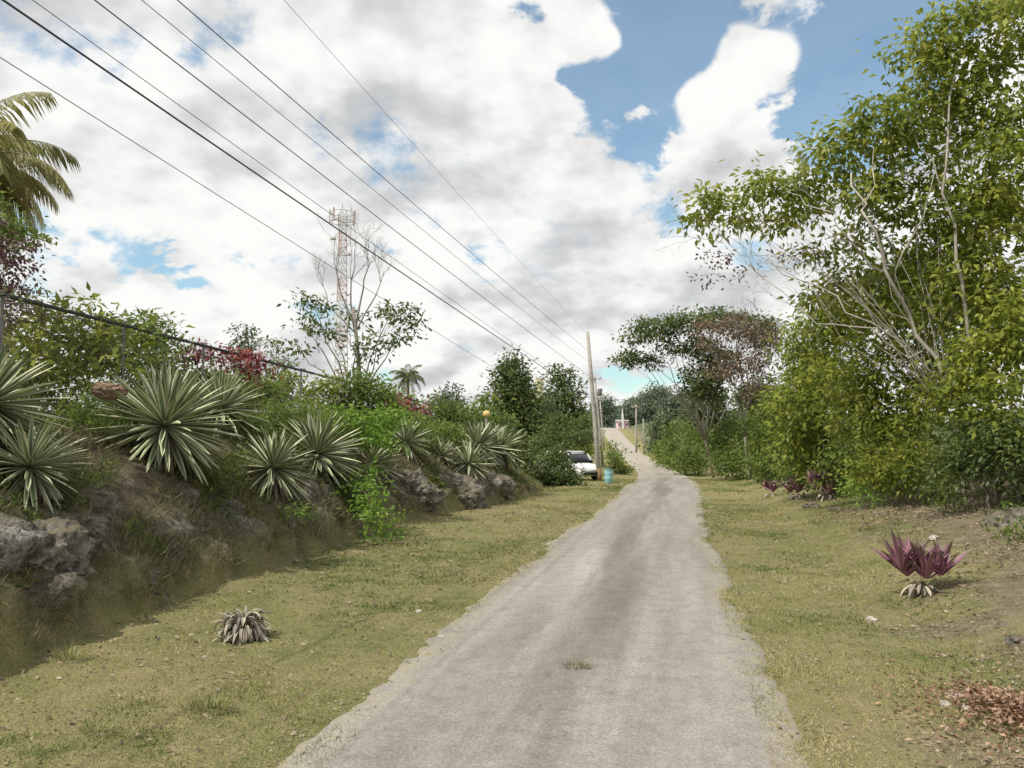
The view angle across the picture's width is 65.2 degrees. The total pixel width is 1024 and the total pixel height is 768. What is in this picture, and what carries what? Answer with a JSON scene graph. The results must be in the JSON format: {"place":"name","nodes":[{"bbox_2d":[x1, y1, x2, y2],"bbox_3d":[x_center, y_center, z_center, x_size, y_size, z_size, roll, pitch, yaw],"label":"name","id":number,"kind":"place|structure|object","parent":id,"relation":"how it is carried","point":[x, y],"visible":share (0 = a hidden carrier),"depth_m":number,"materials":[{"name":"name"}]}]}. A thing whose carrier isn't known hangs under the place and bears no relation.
{"place":"outdoors","nodes":[
{"label":"outdoors","id":0,"kind":"place"},
{"bbox_2d":[0,406,1023,767],"bbox_3d":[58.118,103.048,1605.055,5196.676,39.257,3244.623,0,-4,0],"label":"ground","id":1,"kind":"structure","parent":0,"point":[58,588],"depth_m":8.55,"materials":[{"name":"plant"}]},
{"bbox_2d":[0,219,54,353],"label":"shrub","id":2,"kind":"object","parent":1,"relation":"on","point":[8,264],"visible":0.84,"depth_m":12.68,"materials":[{"name":"purple plant"}]},
{"bbox_2d":[0,182,57,360],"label":"shrub","id":3,"kind":"object","parent":1,"relation":"on","point":[21,230],"visible":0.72,"depth_m":13.23,"materials":[{"name":"green plant"}]},
{"bbox_2d":[0,341,74,451],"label":"agave","id":4,"kind":"object","parent":1,"relation":"on","point":[8,386],"visible":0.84,"depth_m":9.19,"materials":[{"name":"green plant"}]},
{"bbox_2d":[0,92,80,255],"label":"coconut palm","id":5,"kind":"object","parent":1,"relation":"on","point":[14,145],"visible":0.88,"depth_m":18.69,"materials":[{"name":"green plant"}]},
{"bbox_2d":[0,414,92,512],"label":"agave","id":6,"kind":"object","parent":1,"relation":"on","point":[30,453],"visible":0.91,"depth_m":8.69,"materials":[{"name":"green plant"}]},
{"bbox_2d":[25,517,91,574],"bbox_3d":[-4.897,1.803,8.072,1.188,0.876,1.039,0,-4,-1],"label":"limestone rock","id":7,"kind":"object","parent":1,"relation":"on","point":[72,536],"visible":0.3,"depth_m":8.01,"materials":[{"name":"stone"}]},
{"bbox_2d":[47,639,94,661],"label":"grass tuft","id":8,"kind":"object","parent":1,"relation":"on","point":[72,653],"visible":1,"depth_m":7.01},
{"bbox_2d":[73,717,116,734],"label":"grass tuft","id":9,"kind":"object","parent":1,"relation":"on","point":[95,729],"visible":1,"depth_m":5.35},
{"bbox_2d":[2,282,194,429],"bbox_3d":[-7.583,-0.450,13.687,3.044,2.821,4.047,-2,-5,24],"label":"shrub","id":10,"kind":"object","parent":1,"relation":"on","point":[114,348],"visible":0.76,"depth_m":13.49,"materials":[{"name":"green plant"}]},
{"bbox_2d":[58,455,140,510],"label":"shrub","id":11,"kind":"object","parent":1,"relation":"on","point":[92,475],"visible":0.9,"depth_m":9.29,"materials":[{"name":"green plant"}]},
{"bbox_2d":[91,382,128,399],"bbox_3d":[-5.811,0.105,11.539,0.521,0.269,0.354,0,-4,0],"label":"reddish rock","id":12,"kind":"object","parent":1,"relation":"on","point":[107,393],"visible":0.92,"depth_m":11.46,"materials":[{"name":"stone"}]},
{"bbox_2d":[92,306,205,387],"bbox_3d":[-7.838,-0.284,16.762,2.621,2.929,2.274,0,-4,0],"label":"shrub","id":13,"kind":"object","parent":1,"relation":"on","point":[162,323],"visible":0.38,"depth_m":16.95,"materials":[{"name":"green plant"}]},
{"bbox_2d":[144,566,169,602],"bbox_3d":[-4.796,2.360,9.388,1.488,0.658,1.310,1,-4,-11],"label":"limestone rock","id":14,"kind":"object","parent":1,"relation":"on","point":[167,594],"visible":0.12,"depth_m":9.37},
{"bbox_2d":[83,358,248,484],"bbox_3d":[-5.160,0.582,11.863,2.278,1.954,2.385,0,-4,0],"label":"agave","id":15,"kind":"object","parent":1,"relation":"on","point":[171,437],"visible":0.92,"depth_m":11.63,"materials":[{"name":"green plant"}]},
{"bbox_2d":[184,689,235,710],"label":"grass tuft","id":16,"kind":"object","parent":1,"relation":"on","point":[214,704],"visible":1,"depth_m":5.88,"materials":[{"name":"plant"}]},
{"bbox_2d":[186,444,262,487],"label":"shrub","id":17,"kind":"object","parent":1,"relation":"on","point":[236,457],"visible":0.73,"depth_m":12.71,"materials":[{"name":"green plant"}]},
{"bbox_2d":[160,357,298,416],"bbox_3d":[-6.763,0.405,18.665,2.073,1.961,3.630,-4,-5,40],"label":"shrub","id":18,"kind":"object","parent":1,"relation":"on","point":[264,392],"visible":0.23,"depth_m":18.88,"materials":[{"name":"green plant"}]},
{"bbox_2d":[173,337,286,415],"bbox_3d":[-6.396,0.145,17.942,2.576,2.412,1.683,0,-4,0],"label":"shrub","id":19,"kind":"object","parent":1,"relation":"on","point":[249,358],"visible":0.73,"depth_m":17.97,"materials":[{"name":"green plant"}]},
{"bbox_2d":[189,365,271,445],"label":"agave","id":20,"kind":"object","parent":1,"relation":"on","point":[234,394],"visible":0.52,"depth_m":14.82,"materials":[{"name":"green plant"}]},
{"bbox_2d":[0,290,465,432],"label":"chain link fence","id":21,"kind":"object","parent":1,"relation":"on","point":[90,317],"visible":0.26,"depth_m":13.34,"materials":[{"name":"metal"}]},
{"bbox_2d":[0,284,193,349],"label":"creeper vine","id":22,"kind":"object","parent":21,"relation":"attached to","point":[68,316],"visible":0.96,"depth_m":12.63,"materials":[{"name":"green plant"}]},
{"bbox_2d":[213,321,266,389],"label":"leafy tree","id":23,"kind":"object","parent":1,"relation":"on","point":[243,343],"visible":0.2,"depth_m":52.13,"materials":[{"name":"brown plant"}]},
{"bbox_2d":[209,606,274,644],"bbox_3d":[-2.664,2.442,7.941,0.607,0.433,0.701,0,-4,0],"label":"dead agave head","id":24,"kind":"object","parent":1,"relation":"on","point":[254,624],"visible":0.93,"depth_m":7.84},
{"bbox_2d":[210,369,302,408],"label":"shrub","id":25,"kind":"object","parent":1,"relation":"on","point":[278,397],"visible":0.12,"depth_m":21.97,"materials":[{"name":"green plant"}]},
{"bbox_2d":[0,364,533,588],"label":"weeds","id":26,"kind":"object","parent":1,"relation":"on","point":[77,415],"visible":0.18,"depth_m":13.13,"materials":[{"name":"green plant"}]},
{"bbox_2d":[0,420,542,650],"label":"dry bank grass","id":27,"kind":"structure","parent":1,"relation":"on","point":[535,483],"depth_m":11.33,"materials":[{"name":"plant"}]},
{"bbox_2d":[230,426,319,502],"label":"agave","id":28,"kind":"object","parent":1,"relation":"on","point":[274,456],"visible":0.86,"depth_m":13.87,"materials":[{"name":"green plant"}]},
{"bbox_2d":[256,327,305,414],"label":"leafy tree","id":29,"kind":"object","parent":1,"relation":"on","point":[276,357],"visible":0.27,"depth_m":48.37,"materials":[{"name":"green plant"}]},
{"bbox_2d":[226,394,366,444],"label":"shrub","id":30,"kind":"object","parent":1,"relation":"on","point":[290,414],"visible":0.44,"depth_m":17.14,"materials":[{"name":"green plant"}]},
{"bbox_2d":[277,498,317,532],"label":"shrub","id":31,"kind":"object","parent":1,"relation":"on","point":[302,514],"visible":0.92,"depth_m":13.32,"materials":[{"name":"green plant"}]},
{"bbox_2d":[263,365,349,412],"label":"shrub","id":32,"kind":"object","parent":1,"relation":"on","point":[326,384],"visible":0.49,"depth_m":23.03,"materials":[{"name":"green plant"}]},
{"bbox_2d":[271,408,372,490],"bbox_3d":[-3.978,1.420,16.349,2.300,1.905,2.154,0,-4,0],"label":"agave","id":33,"kind":"object","parent":1,"relation":"on","point":[329,453],"visible":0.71,"depth_m":16.15,"materials":[{"name":"green plant"}]},
{"bbox_2d":[329,204,355,409],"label":"radio mast","id":34,"kind":"object","parent":1,"relation":"on","point":[341,213],"visible":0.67,"depth_m":151.66,"materials":[{"name":"metal"}]},
{"bbox_2d":[276,200,431,406],"bbox_3d":[-6.919,-2.274,35.275,6.798,12.385,4.439,1,-4,-8],"label":"half bare tree","id":35,"kind":"object","parent":1,"relation":"on","point":[354,320],"visible":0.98,"depth_m":35.21,"materials":[{"name":"green plant"}]},
{"bbox_2d":[324,457,388,513],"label":"shrub","id":36,"kind":"object","parent":1,"relation":"on","point":[363,473],"visible":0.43,"depth_m":16.73,"materials":[{"name":"green plant"}]},
{"bbox_2d":[315,360,408,432],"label":"shrub","id":37,"kind":"object","parent":1,"relation":"on","point":[364,395],"visible":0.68,"depth_m":23.86,"materials":[{"name":"green plant"}]},
{"bbox_2d":[321,398,425,473],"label":"shrub","id":38,"kind":"object","parent":1,"relation":"on","point":[385,418],"visible":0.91,"depth_m":18.30,"materials":[{"name":"green plant"}]},
{"bbox_2d":[333,455,419,545],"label":"shrub","id":39,"kind":"object","parent":1,"relation":"on","point":[369,511],"visible":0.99,"depth_m":15.35,"materials":[{"name":"green plant"}]},
{"bbox_2d":[349,435,404,484],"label":"agave","id":40,"kind":"object","parent":1,"relation":"on","point":[380,459],"visible":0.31,"depth_m":19.50,"materials":[{"name":"green plant"}]},
{"bbox_2d":[384,378,426,432],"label":"leafy tree","id":41,"kind":"object","parent":1,"relation":"on","point":[412,396],"visible":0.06,"depth_m":49.89,"materials":[{"name":"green plant"}]},
{"bbox_2d":[388,364,425,399],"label":"palm","id":42,"kind":"object","parent":1,"relation":"on","point":[414,377],"visible":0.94,"depth_m":61.94,"materials":[{"name":"green plant"}]},
{"bbox_2d":[382,417,434,460],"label":"agave","id":43,"kind":"object","parent":1,"relation":"on","point":[407,439],"visible":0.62,"depth_m":21.91,"materials":[{"name":"green plant"}]},
{"bbox_2d":[385,389,431,418],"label":"shrub","id":44,"kind":"object","parent":1,"relation":"on","point":[409,402],"visible":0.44,"depth_m":30.95,"materials":[{"name":"red plant"}]},
{"bbox_2d":[403,468,446,511],"bbox_3d":[-2.499,2.811,20.529,1.635,1.310,1.132,-1,-4,10],"label":"limestone rock","id":45,"kind":"object","parent":1,"relation":"on","point":[426,490],"visible":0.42,"depth_m":20.22,"materials":[{"name":"stone"}]},
{"bbox_2d":[398,405,477,455],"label":"shrub","id":46,"kind":"object","parent":1,"relation":"on","point":[454,432],"visible":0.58,"depth_m":25.37,"materials":[{"name":"green plant"}]},
{"bbox_2d":[416,381,474,441],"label":"leafy tree","id":47,"kind":"object","parent":1,"relation":"on","point":[449,393],"visible":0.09,"depth_m":62.13,"materials":[{"name":"green plant"}]},
{"bbox_2d":[426,436,464,467],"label":"agave","id":48,"kind":"object","parent":1,"relation":"on","point":[443,450],"visible":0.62,"depth_m":24.03,"materials":[{"name":"green plant"}]},
{"bbox_2d":[416,390,520,437],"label":"shrub","id":49,"kind":"object","parent":1,"relation":"on","point":[449,413],"visible":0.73,"depth_m":37.85,"materials":[{"name":"green plant"}]},
{"bbox_2d":[451,473,487,509],"bbox_3d":[-1.703,3.265,23.000,1.981,1.400,1.682,0,-4,4],"label":"limestone rock","id":50,"kind":"object","parent":1,"relation":"on","point":[473,495],"visible":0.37,"depth_m":22.60,"materials":[{"name":"stone"}]},
{"bbox_2d":[448,438,495,484],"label":"agave","id":51,"kind":"object","parent":1,"relation":"on","point":[469,457],"visible":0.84,"depth_m":24.19,"materials":[{"name":"green plant"}]},
{"bbox_2d":[449,416,511,468],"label":"agave","id":52,"kind":"object","parent":1,"relation":"on","point":[481,437],"visible":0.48,"depth_m":27.28,"materials":[{"name":"green plant"}]},
{"bbox_2d":[457,392,518,443],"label":"leafy tree","id":53,"kind":"object","parent":1,"relation":"on","point":[482,399],"visible":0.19,"depth_m":49.95,"materials":[{"name":"green plant"}]},
{"bbox_2d":[489,471,516,500],"bbox_3d":[-0.775,3.449,25.885,1.959,1.325,1.475,3,-5,-40],"label":"limestone rock","id":54,"kind":"object","parent":1,"relation":"on","point":[507,483],"visible":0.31,"depth_m":25.65,"materials":[{"name":"stone"}]},
{"bbox_2d":[483,423,530,473],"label":"agave","id":55,"kind":"object","parent":1,"relation":"on","point":[507,457],"visible":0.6,"depth_m":28.65,"materials":[{"name":"green plant"}]},
{"bbox_2d":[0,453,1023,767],"bbox_3d":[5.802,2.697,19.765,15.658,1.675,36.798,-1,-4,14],"label":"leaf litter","id":56,"kind":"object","parent":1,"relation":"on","point":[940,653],"visible":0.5,"depth_m":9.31,"materials":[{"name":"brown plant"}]},
{"bbox_2d":[468,343,555,459],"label":"leafy tree","id":57,"kind":"object","parent":1,"relation":"on","point":[507,388],"visible":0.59,"depth_m":57.40,"materials":[{"name":"green plant"}]},
{"bbox_2d":[491,413,548,482],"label":"shrub","id":58,"kind":"object","parent":1,"relation":"on","point":[528,457],"visible":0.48,"depth_m":35.23,"materials":[{"name":"green plant"}]},
{"bbox_2d":[529,381,572,452],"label":"leafy tree","id":59,"kind":"object","parent":1,"relation":"on","point":[554,407],"visible":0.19,"depth_m":65.61,"materials":[{"name":"green plant"}]},
{"bbox_2d":[524,441,590,486],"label":"shrub","id":60,"kind":"object","parent":1,"relation":"on","point":[558,465],"visible":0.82,"depth_m":36.27,"materials":[{"name":"green plant"}]},
{"bbox_2d":[528,362,596,448],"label":"leafy tree","id":61,"kind":"object","parent":1,"relation":"on","point":[570,398],"visible":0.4,"depth_m":71.35,"materials":[{"name":"green plant"}]},
{"bbox_2d":[524,405,603,457],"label":"shrub","id":62,"kind":"object","parent":1,"relation":"on","point":[560,430],"visible":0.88,"depth_m":52.38,"materials":[{"name":"green plant"}]},
{"bbox_2d":[544,451,601,479],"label":"parked car","id":63,"kind":"object","parent":1,"relation":"on","point":[585,461],"visible":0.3,"depth_m":43.85,"materials":[{"name":"white paint"}]},
{"bbox_2d":[586,331,601,480],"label":"utility pole","id":64,"kind":"object","parent":1,"relation":"on","point":[596,445],"visible":0.79,"depth_m":43.51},
{"bbox_2d":[2,0,589,397],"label":"power line","id":65,"kind":"object","parent":64,"relation":"attached to","point":[78,51],"visible":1,"depth_m":11.42,"materials":[{"name":"rubber"}]},
{"bbox_2d":[0,57,592,427],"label":"power line","id":66,"kind":"object","parent":64,"relation":"attached to","point":[229,202],"visible":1,"depth_m":10.80,"materials":[{"name":"rubber"}]},
{"bbox_2d":[33,0,589,395],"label":"power line","id":67,"kind":"object","parent":64,"relation":"attached to","point":[249,155],"visible":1,"depth_m":11.72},
{"bbox_2d":[94,0,588,375],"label":"power line","id":68,"kind":"object","parent":64,"relation":"attached to","point":[290,150],"visible":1,"depth_m":12.46,"materials":[{"name":"rubber"}]},
{"bbox_2d":[142,0,586,360],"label":"power line","id":69,"kind":"object","parent":64,"relation":"attached to","point":[315,142],"visible":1,"depth_m":12.56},
{"bbox_2d":[177,0,586,349],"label":"power line","id":70,"kind":"object","parent":64,"relation":"attached to","point":[339,139],"visible":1,"depth_m":12.88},
{"bbox_2d":[588,376,603,465],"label":"utility pole","id":71,"kind":"object","parent":1,"relation":"on","point":[598,391],"visible":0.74,"depth_m":75.89,"materials":[{"name":"wood"}]},
{"bbox_2d":[587,389,621,427],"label":"leafy tree","id":72,"kind":"object","parent":1,"relation":"on","point":[607,408],"visible":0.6,"depth_m":227.78,"materials":[{"name":"green plant"}]},
{"bbox_2d":[599,439,640,474],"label":"shrub","id":73,"kind":"object","parent":1,"relation":"on","point":[615,460],"visible":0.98,"depth_m":57.87,"materials":[{"name":"green plant"}]},
{"bbox_2d":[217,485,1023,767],"bbox_3d":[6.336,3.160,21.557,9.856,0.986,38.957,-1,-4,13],"label":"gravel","id":74,"kind":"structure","parent":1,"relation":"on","point":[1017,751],"depth_m":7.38,"materials":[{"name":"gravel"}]},
{"bbox_2d":[613,397,642,425],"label":"leafy tree","id":75,"kind":"object","parent":1,"relation":"on","point":[631,421],"visible":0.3,"depth_m":238.59,"materials":[{"name":"green plant"}]},
{"bbox_2d":[623,380,672,424],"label":"leafy tree","id":76,"kind":"object","parent":1,"relation":"on","point":[645,410],"visible":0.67,"depth_m":197.67,"materials":[{"name":"green plant"}]},
{"bbox_2d":[638,407,686,454],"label":"leafy tree","id":77,"kind":"object","parent":1,"relation":"on","point":[656,435],"visible":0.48,"depth_m":104.55,"materials":[{"name":"green plant"}]},
{"bbox_2d":[643,433,688,470],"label":"shrub","id":78,"kind":"object","parent":1,"relation":"on","point":[660,455],"visible":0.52,"depth_m":69.59,"materials":[{"name":"green plant"}]},
{"bbox_2d":[651,385,692,418],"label":"leafy tree","id":79,"kind":"object","parent":1,"relation":"on","point":[671,403],"visible":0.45,"depth_m":167.89,"materials":[{"name":"green plant"}]},
{"bbox_2d":[654,418,719,475],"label":"shrub","id":80,"kind":"object","parent":1,"relation":"on","point":[685,459],"visible":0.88,"depth_m":56.21,"materials":[{"name":"green plant"}]},
{"bbox_2d":[606,302,791,477],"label":"slim tree","id":81,"kind":"object","parent":1,"relation":"on","point":[707,387],"visible":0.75,"depth_m":45.27,"materials":[{"name":"green plant"}]},
{"bbox_2d":[670,388,737,460],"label":"leafy tree","id":82,"kind":"object","parent":1,"relation":"on","point":[716,417],"visible":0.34,"depth_m":79.56,"materials":[{"name":"green plant"}]},
{"bbox_2d":[681,294,789,479],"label":"twiggy tree","id":83,"kind":"object","parent":1,"relation":"on","point":[757,368],"visible":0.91,"depth_m":41.07,"materials":[{"name":"brown plant"}]},
{"bbox_2d":[696,408,775,481],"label":"shrub","id":84,"kind":"object","parent":1,"relation":"on","point":[728,458],"visible":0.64,"depth_m":45.03,"materials":[{"name":"green plant"}]},
{"bbox_2d":[720,374,797,458],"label":"leafy tree","id":85,"kind":"object","parent":1,"relation":"on","point":[739,400],"visible":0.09,"depth_m":59.81,"materials":[{"name":"green plant"}]},
{"bbox_2d":[760,478,780,496],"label":"purple plant","id":86,"kind":"object","parent":1,"relation":"on","point":[772,487],"visible":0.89,"depth_m":27.93,"materials":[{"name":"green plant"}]},
{"bbox_2d":[733,382,810,484],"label":"shrub","id":87,"kind":"object","parent":1,"relation":"on","point":[758,458],"visible":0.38,"depth_m":37.95,"materials":[{"name":"green plant"}]},
{"bbox_2d":[778,473,810,499],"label":"purple plant","id":88,"kind":"object","parent":1,"relation":"on","point":[797,487],"visible":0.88,"depth_m":25.37,"materials":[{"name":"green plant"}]},
{"bbox_2d":[765,325,859,456],"bbox_3d":[14.781,0.803,40.187,4.413,7.552,4.660,0,-4,0],"label":"leafy tree","id":89,"kind":"object","parent":1,"relation":"on","point":[804,376],"visible":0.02,"depth_m":39.80,"materials":[{"name":"green plant"}]},
{"bbox_2d":[750,290,884,500],"bbox_3d":[9.226,0.398,23.904,3.744,6.521,5.114,0,-4,0],"label":"bushy tree","id":90,"kind":"object","parent":1,"relation":"on","point":[806,393],"visible":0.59,"depth_m":23.93,"materials":[{"name":"green plant"}]},
{"bbox_2d":[801,465,840,501],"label":"purple plant","id":91,"kind":"object","parent":1,"relation":"on","point":[813,476],"visible":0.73,"depth_m":22.58,"materials":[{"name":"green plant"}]},
{"bbox_2d":[767,413,896,497],"bbox_3d":[9.443,2.226,24.180,3.232,2.772,5.749,0,-4,0],"label":"leafy shrub","id":92,"kind":"object","parent":1,"relation":"on","point":[834,458],"visible":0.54,"depth_m":23.03,"materials":[{"name":"green plant"}]},
{"bbox_2d":[643,0,1023,494],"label":"broadleaf tree","id":93,"kind":"object","parent":1,"relation":"on","point":[1002,207],"visible":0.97,"depth_m":17.72,"materials":[{"name":"green plant"}]},
{"bbox_2d":[832,478,885,534],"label":"shrub","id":94,"kind":"object","parent":1,"relation":"on","point":[849,489],"visible":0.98,"depth_m":15.65,"materials":[{"name":"green plant"}]},
{"bbox_2d":[804,296,979,499],"bbox_3d":[9.401,0.318,19.552,3.962,5.320,3.728,0,-4,0],"label":"bushy tree","id":95,"kind":"object","parent":1,"relation":"on","point":[865,404],"visible":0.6,"depth_m":19.53,"materials":[{"name":"green plant"}]},
{"bbox_2d":[765,430,1023,543],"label":"undergrowth","id":96,"kind":"object","parent":1,"relation":"on","point":[1003,503],"visible":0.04,"depth_m":16.41,"materials":[{"name":"green plant"}]},
{"bbox_2d":[827,403,979,504],"bbox_3d":[8.960,1.684,18.605,2.937,2.576,3.068,0,-4,0],"label":"leafy shrub","id":97,"kind":"object","parent":1,"relation":"on","point":[888,464],"visible":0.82,"depth_m":18.52,"materials":[{"name":"green plant"}]},
{"bbox_2d":[795,243,1023,480],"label":"bushy tree","id":98,"kind":"object","parent":1,"relation":"on","point":[827,319],"visible":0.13,"depth_m":22.35,"materials":[{"name":"green plant"}]},
{"bbox_2d":[867,529,972,597],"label":"purple plant","id":99,"kind":"object","parent":1,"relation":"on","point":[907,560],"visible":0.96,"depth_m":9.92,"materials":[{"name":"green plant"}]},
{"bbox_2d":[837,659,1023,763],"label":"leaf pile","id":100,"kind":"object","parent":1,"relation":"on","point":[1011,704],"visible":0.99,"depth_m":5.89,"materials":[{"name":"brown plant"}]},
{"bbox_2d":[893,279,1023,501],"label":"bushy tree","id":101,"kind":"object","parent":1,"relation":"on","point":[997,344],"visible":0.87,"depth_m":16.11,"materials":[{"name":"green plant"}]},
{"bbox_2d":[893,403,1023,514],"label":"leafy shrub","id":102,"kind":"object","parent":1,"relation":"on","point":[1011,449],"visible":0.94,"depth_m":15.49,"materials":[{"name":"green plant"}]},
{"bbox_2d":[983,510,1018,526],"bbox_3d":[8.482,2.380,13.840,0.551,0.395,0.464,0,-4,0],"label":"stone","id":103,"kind":"object","parent":1,"relation":"on","point":[993,516],"visible":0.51,"depth_m":13.72,"materials":[{"name":"stone"}]},
{"bbox_2d":[1003,633,1023,644],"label":"stone","id":104,"kind":"object","parent":1,"relation":"on","point":[1014,639],"visible":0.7,"depth_m":7.57,"materials":[{"name":"stone"}]},
{"bbox_2d":[0,0,1023,414],"label":"sky","id":105,"kind":"structure","parent":0,"point":[559,123],"materials":[{"name":"white"}]},
{"bbox_2d":[276,428,809,767],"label":"road","id":106,"kind":"structure","parent":0,"point":[622,588],"depth_m":6.80,"materials":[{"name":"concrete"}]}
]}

